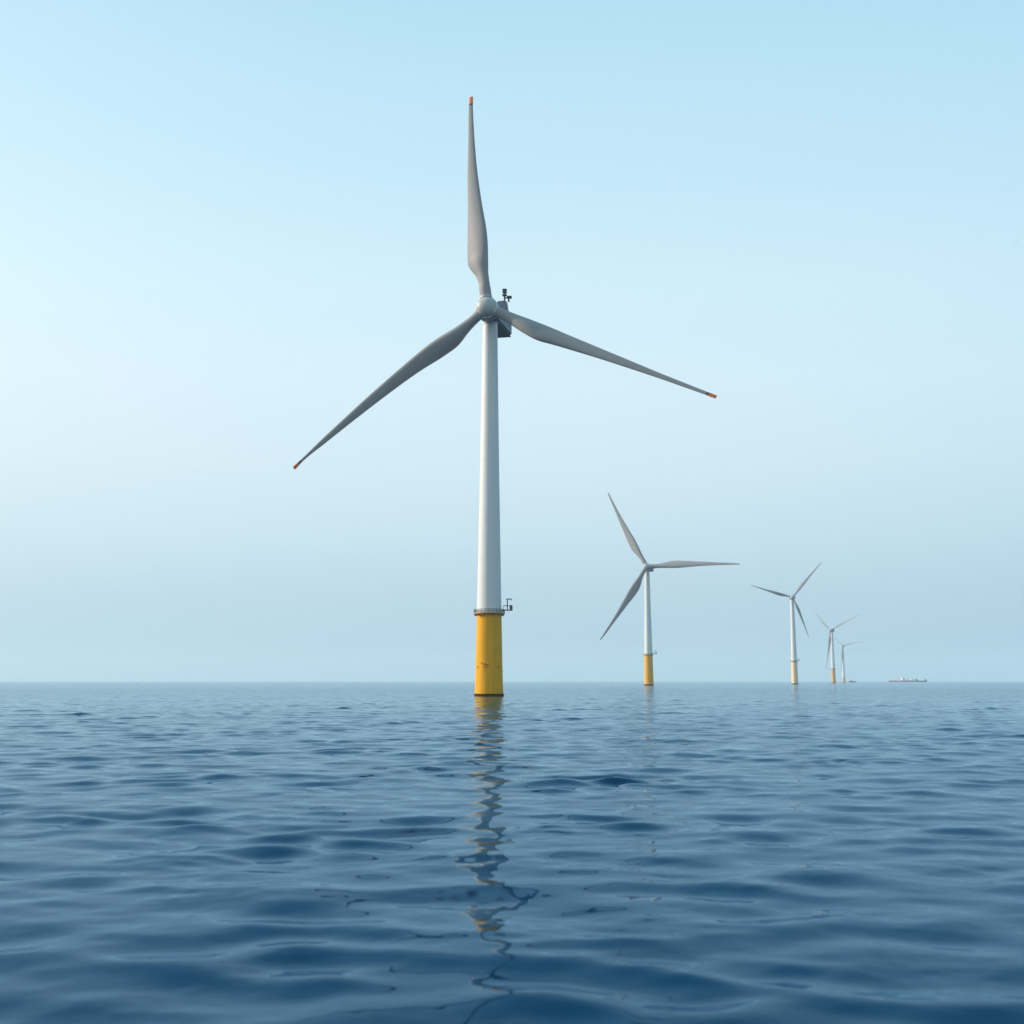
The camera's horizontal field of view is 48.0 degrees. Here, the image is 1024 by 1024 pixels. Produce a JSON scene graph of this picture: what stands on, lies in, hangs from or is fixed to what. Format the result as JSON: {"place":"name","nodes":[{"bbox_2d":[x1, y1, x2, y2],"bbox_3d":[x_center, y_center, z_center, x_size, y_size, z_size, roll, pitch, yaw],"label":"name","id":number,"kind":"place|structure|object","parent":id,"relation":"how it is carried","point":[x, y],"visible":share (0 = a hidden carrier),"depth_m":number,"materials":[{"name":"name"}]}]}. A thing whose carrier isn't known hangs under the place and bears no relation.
{"place":"outdoors","nodes":[
{"label":"outdoors","id":0,"kind":"place"},
{"bbox_2d":[0,681,1023,1023],"bbox_3d":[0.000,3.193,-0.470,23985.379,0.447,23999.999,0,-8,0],"label":"water","id":1,"kind":"structure","parent":0,"point":[516,853],"depth_m":21.94,"materials":[{"name":"blue liquid"}]},
{"bbox_2d":[293,96,716,695],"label":"wind turbine","id":2,"kind":"object","parent":1,"relation":"in","point":[499,318],"visible":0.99,"depth_m":255.93,"materials":[{"name":"white paint"}]},
{"bbox_2d":[600,493,739,685],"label":"wind turbine","id":3,"kind":"object","parent":1,"relation":"in","point":[647,569],"visible":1,"depth_m":832.63,"materials":[{"name":"white paint"}]},
{"bbox_2d":[751,562,821,683],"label":"wind turbine","id":4,"kind":"object","parent":1,"relation":"in","point":[794,668],"visible":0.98,"depth_m":1140.43,"materials":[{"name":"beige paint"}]},
{"bbox_2d":[815,613,859,682],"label":"wind turbine","id":5,"kind":"object","parent":1,"relation":"in","point":[833,668],"visible":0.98,"depth_m":1884.78,"materials":[{"name":"white paint"}]},
{"bbox_2d":[835,638,861,681],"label":"wind turbine","id":6,"kind":"object","parent":1,"relation":"in","point":[843,668],"visible":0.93,"depth_m":2714.75,"materials":[{"name":"white paint"}]},
{"bbox_2d":[889,677,913,681],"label":"cargo ship","id":7,"kind":"object","parent":1,"relation":"on","point":[902,679],"visible":0.92,"depth_m":3556.43,"materials":[{"name":"grey metal"}]},
{"bbox_2d":[0,0,1023,680],"label":"sky","id":8,"kind":"structure","parent":0,"point":[225,225],"materials":[{"name":"blue"}]}
]}

